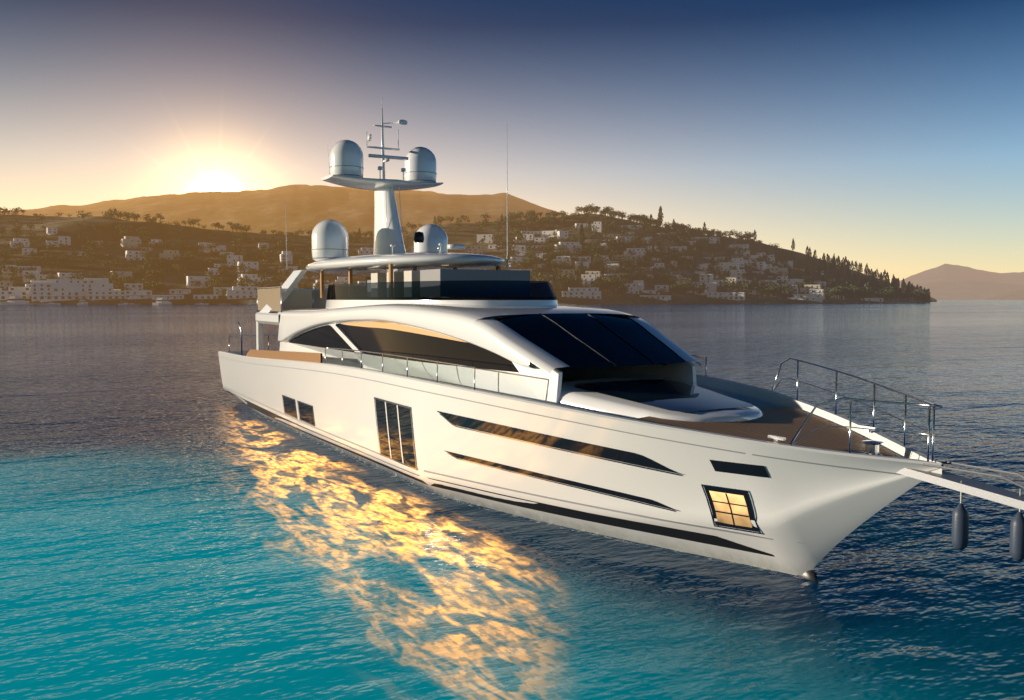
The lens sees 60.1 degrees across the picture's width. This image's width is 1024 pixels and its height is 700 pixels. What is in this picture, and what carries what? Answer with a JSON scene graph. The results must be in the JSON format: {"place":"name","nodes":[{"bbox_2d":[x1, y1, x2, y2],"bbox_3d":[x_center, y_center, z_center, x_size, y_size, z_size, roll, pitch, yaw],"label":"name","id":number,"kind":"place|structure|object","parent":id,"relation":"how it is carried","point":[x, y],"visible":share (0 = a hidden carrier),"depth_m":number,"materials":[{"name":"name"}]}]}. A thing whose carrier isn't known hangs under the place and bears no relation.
{"place":"outdoors","nodes":[
{"label":"outdoors","id":0,"kind":"place"},
{"bbox_2d":[260,270,307,312],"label":"hardtop arch supports","id":1,"kind":"object","parent":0,"point":[291,282],"visible":0.31,"depth_m":35.44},
{"bbox_2d":[257,286,327,311],"bbox_3d":[-7.815,-2.167,38.254,5.860,1.056,5.302,-2,4,-30],"label":"glass panel","id":2,"kind":"object","parent":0,"point":[294,299],"depth_m":39.97,"materials":[{"name":"glass"}]},
{"bbox_2d":[340,321,464,341],"bbox_3d":[-1.125,-0.692,26.733,5.474,0.442,8.900,-2,4,-30],"label":"saloon shade","id":3,"kind":"object","parent":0,"point":[389,325],"visible":0.3,"depth_m":24.88,"materials":[{"name":"beige fabric"}]},
{"bbox_2d":[306,253,504,273],"bbox_3d":[-4.150,-3.129,31.840,5.500,0.560,12.600,-2,4,-30],"label":"hardtop","id":4,"kind":"object","parent":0,"point":[376,263],"visible":0.9,"depth_m":27.65,"materials":[{"name":"white"}]},
{"bbox_2d":[311,109,447,260],"bbox_3d":[-4.841,-6.212,32.842,4.260,6.200,4.128,1,3,13],"label":"mast and domes","id":5,"kind":"object","parent":4,"relation":"on","point":[329,237],"visible":0.85,"depth_m":31.93,"materials":[{"name":"white"}]},
{"bbox_2d":[311,165,447,258],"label":"radar dome bands","id":6,"kind":"object","parent":5,"relation":"attached to","point":[362,176],"visible":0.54,"depth_m":31.64,"materials":[{"name":"grey"}]},
{"bbox_2d":[414,232,423,242],"bbox_3d":[-3.396,-4.126,32.276,0.400,0.400,0.400,-2,4,-30],"label":"searchlight","id":7,"kind":"object","parent":5,"relation":"attached to","point":[418,237],"visible":1,"depth_m":32.13,"materials":[{"name":"black glass"}]},
{"bbox_2d":[285,154,508,269],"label":"antennas","id":8,"kind":"object","parent":4,"relation":"on","point":[451,246],"visible":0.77,"depth_m":28.58,"materials":[{"name":"white"}]},
{"bbox_2d":[320,264,529,297],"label":"flybridge supports","id":9,"kind":"object","parent":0,"point":[498,273],"visible":0.36,"depth_m":26.38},
{"bbox_2d":[0,299,1023,699],"bbox_3d":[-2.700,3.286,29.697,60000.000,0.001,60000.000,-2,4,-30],"label":"sea water","id":10,"kind":"structure","parent":0,"point":[178,521],"depth_m":16.98,"materials":[{"name":"blue liquid"}]},
{"bbox_2d":[0,294,255,304],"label":"boats","id":11,"kind":"object","parent":10,"relation":"on","point":[15,300],"visible":0.72,"depth_m":713.29,"materials":[{"name":"white paint"}]},
{"bbox_2d":[29,304,230,304],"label":"harbour jetties","id":12,"kind":"object","parent":10,"relation":"in","point":[140,304],"visible":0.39,"depth_m":723.16,"materials":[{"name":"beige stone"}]},
{"bbox_2d":[218,350,944,574],"bbox_3d":[-2.303,2.467,28.959,7.500,4.320,35.590,-2,4,-30],"label":"yacht hull","id":13,"kind":"object","parent":10,"relation":"on","point":[818,513],"visible":0.62,"depth_m":17.66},
{"bbox_2d":[256,321,263,349],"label":"cockpit pillars","id":14,"kind":"structure","parent":13,"relation":"on","point":[259,337],"depth_m":38.62,"materials":[{"name":"white"}]},
{"bbox_2d":[255,312,279,324],"bbox_3d":[-7.850,-1.414,38.359,6.040,0.460,5.400,-2,4,-30],"label":"deck overhang","id":15,"kind":"object","parent":14,"relation":"on","point":[268,318],"visible":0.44,"depth_m":36.12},
{"bbox_2d":[246,349,321,362],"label":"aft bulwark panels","id":16,"kind":"object","parent":13,"relation":"on","point":[301,356],"visible":0.44,"depth_m":31.48,"materials":[{"name":"brown wood"}]},
{"bbox_2d":[279,313,696,404],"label":"saloon walls","id":17,"kind":"structure","parent":13,"relation":"on","point":[535,382],"depth_m":22.70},
{"bbox_2d":[325,280,558,318],"bbox_3d":[-2.800,-1.641,29.584,5.100,1.150,13.000,-2,4,-30],"label":"flybridge coaming","id":18,"kind":"object","parent":17,"relation":"on","point":[488,292],"visible":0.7,"depth_m":24.62,"materials":[{"name":"black glass"}]},
{"bbox_2d":[278,311,632,367],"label":"superstructure arch","id":19,"kind":"structure","parent":17,"relation":"attached to","point":[291,326],"depth_m":23.65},
{"bbox_2d":[278,303,639,325],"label":"saloon roof","id":20,"kind":"structure","parent":17,"relation":"on","point":[470,314],"depth_m":23.44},
{"bbox_2d":[290,324,665,371],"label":"side window","id":21,"kind":"structure","parent":17,"relation":"in","point":[397,342],"depth_m":24.43,"materials":[{"name":"black glass"}]},
{"bbox_2d":[474,317,701,374],"bbox_3d":[2.000,-0.171,21.342,5.107,1.170,2.800,-2,4,-30],"label":"windshield frame","id":22,"kind":"object","parent":17,"relation":"on","point":[528,350],"visible":1,"depth_m":20.49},
{"bbox_2d":[495,313,684,366],"bbox_3d":[2.062,-0.291,21.226,4.107,1.138,3.050,-2,4,-30],"label":"windshield","id":23,"kind":"object","parent":22,"relation":"in","point":[552,338],"visible":1,"depth_m":21.07,"materials":[{"name":"black glass"}]},
{"bbox_2d":[539,313,655,365],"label":"windshield mullions","id":24,"kind":"object","parent":23,"relation":"attached to","point":[592,348],"visible":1,"depth_m":21.09,"materials":[{"name":"black metal"}]},
{"bbox_2d":[225,390,771,555],"bbox_3d":[-3.045,2.778,30.264,7.053,0.248,32.583,-2,4,-30],"label":"boot stripe","id":25,"kind":"object","parent":13,"relation":"on","point":[658,530],"visible":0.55,"depth_m":18.42,"materials":[{"name":"black paint"}]},
{"bbox_2d":[223,386,798,542],"bbox_3d":[-2.894,2.512,29.987,7.107,0.046,33.187,-2,4,-30],"label":"hull stripe","id":26,"kind":"object","parent":13,"relation":"attached to","point":[530,493],"visible":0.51,"depth_m":18.84,"materials":[{"name":"black paint"}]},
{"bbox_2d":[282,395,760,533],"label":"hull windows","id":27,"kind":"structure","parent":13,"relation":"on","point":[702,485],"depth_m":18.20,"materials":[{"name":"black glass"}]},
{"bbox_2d":[283,396,768,531],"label":"hull window frames","id":28,"kind":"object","parent":27,"relation":"in","point":[305,413],"depth_m":18.77,"materials":[{"name":"black metal"}]},
{"bbox_2d":[385,402,403,462],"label":"window mullions","id":29,"kind":"object","parent":28,"relation":"attached to","point":[399,432],"visible":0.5,"depth_m":22.75,"materials":[{"name":"white metal"}]},
{"bbox_2d":[219,356,900,474],"bbox_3d":[-2.395,0.814,29.023,7.478,0.595,35.183,-2,4,-30],"label":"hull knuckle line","id":30,"kind":"object","parent":13,"relation":"on","point":[596,426],"visible":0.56,"depth_m":16.70,"materials":[{"name":"grey"}]},
{"bbox_2d":[219,351,942,473],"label":"deck","id":31,"kind":"structure","parent":13,"relation":"on","point":[783,415],"depth_m":16.76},
{"bbox_2d":[229,321,942,461],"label":"steel rails","id":32,"kind":"object","parent":13,"relation":"on","point":[928,404],"visible":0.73,"depth_m":14.85,"materials":[{"name":"silver metal"}]},
{"bbox_2d":[559,377,762,421],"bbox_3d":[3.375,1.125,19.031,4.200,0.690,4.300,-2,4,-30],"label":"foredeck coachroof","id":33,"kind":"object","parent":13,"relation":"on","point":[572,396],"visible":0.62,"depth_m":18.05,"materials":[{"name":"white plastic"}]},
{"bbox_2d":[709,491,751,527],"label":"window pane","id":34,"kind":"structure","parent":13,"relation":"on","point":[736,509],"depth_m":15.87,"materials":[{"name":"yellow"}]},
{"bbox_2d":[712,493,748,524],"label":"window muntins","id":35,"kind":"object","parent":34,"relation":"attached to","point":[731,513],"visible":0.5,"depth_m":15.87,"materials":[{"name":"brown metal"}]},
{"bbox_2d":[797,570,818,581],"bbox_3d":[5.275,4.096,15.907,0.148,0.420,0.624,-2,4,-30],"label":"bulbous bow","id":36,"kind":"object","parent":13,"relation":"attached to","point":[811,575],"visible":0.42,"depth_m":15.74,"materials":[{"name":"silver"}]},
{"bbox_2d":[768,425,883,455],"bbox_3d":[5.699,1.635,15.029,2.360,0.387,1.345,-2,4,-30],"label":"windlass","id":37,"kind":"object","parent":13,"relation":"on","point":[872,447],"visible":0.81,"depth_m":14.57,"materials":[{"name":"silver metal"}]},
{"bbox_2d":[896,460,1023,509],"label":"gangway","id":38,"kind":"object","parent":13,"relation":"on","point":[981,490],"depth_m":13.02,"materials":[{"name":"silver metal"}]},
{"bbox_2d":[951,481,1023,560],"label":"boat fenders","id":39,"kind":"object","parent":38,"relation":"attached to","point":[960,528],"visible":0.99,"depth_m":13.04,"materials":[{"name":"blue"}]},
{"bbox_2d":[0,184,1023,304],"bbox_3d":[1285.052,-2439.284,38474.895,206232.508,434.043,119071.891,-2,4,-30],"label":"hills","id":40,"kind":"structure","parent":0,"point":[313,206],"depth_m":1168.97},
{"bbox_2d":[0,227,500,295],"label":"buildings","id":41,"kind":"structure","parent":40,"relation":"on","point":[135,242],"depth_m":932.41,"materials":[{"name":"white paint"}]},
{"bbox_2d":[0,207,506,298],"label":"west slope trees","id":42,"kind":"object","parent":40,"relation":"on","point":[51,258],"visible":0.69,"depth_m":945.55,"materials":[{"name":"green plant"}]},
{"bbox_2d":[0,279,882,301],"bbox_3d":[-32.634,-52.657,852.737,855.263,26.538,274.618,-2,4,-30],"label":"town waterfront buildings","id":43,"kind":"structure","parent":40,"relation":"on","point":[46,290],"depth_m":757.17,"materials":[{"name":"white paint"}]},
{"bbox_2d":[358,206,930,302],"bbox_3d":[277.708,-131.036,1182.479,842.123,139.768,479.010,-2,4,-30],"label":"trees","id":44,"kind":"object","parent":40,"relation":"on","point":[834,263],"visible":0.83,"depth_m":1153.86,"materials":[{"name":"green plant"}]},
{"bbox_2d":[509,221,846,299],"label":"town houses","id":45,"kind":"structure","parent":40,"relation":"on","point":[706,278],"depth_m":1013.30,"materials":[{"name":"white paint"}]},
{"bbox_2d":[500,203,927,302],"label":"promontory trees","id":46,"kind":"object","parent":40,"relation":"on","point":[841,289],"visible":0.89,"depth_m":1022.62,"materials":[{"name":"green plant"}]},
{"bbox_2d":[821,302,916,303],"bbox_3d":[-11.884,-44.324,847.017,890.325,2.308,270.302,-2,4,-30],"label":"shoreline","id":47,"kind":"structure","parent":40,"relation":"on","point":[881,302],"depth_m":939.55,"materials":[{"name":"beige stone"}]},
{"bbox_2d":[0,0,1023,282],"label":"sky","id":48,"kind":"structure","parent":0,"point":[888,135],"materials":[{"name":"blue"}]},
{"bbox_2d":[575,379,752,412],"bbox_3d":[3.350,0.953,19.065,2.925,0.312,3.300,-2,4,-30],"label":"sun pad","id":49,"kind":"object","parent":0,"point":[674,395],"visible":1,"depth_m":18.97,"materials":[{"name":"white fabric"}]}
]}

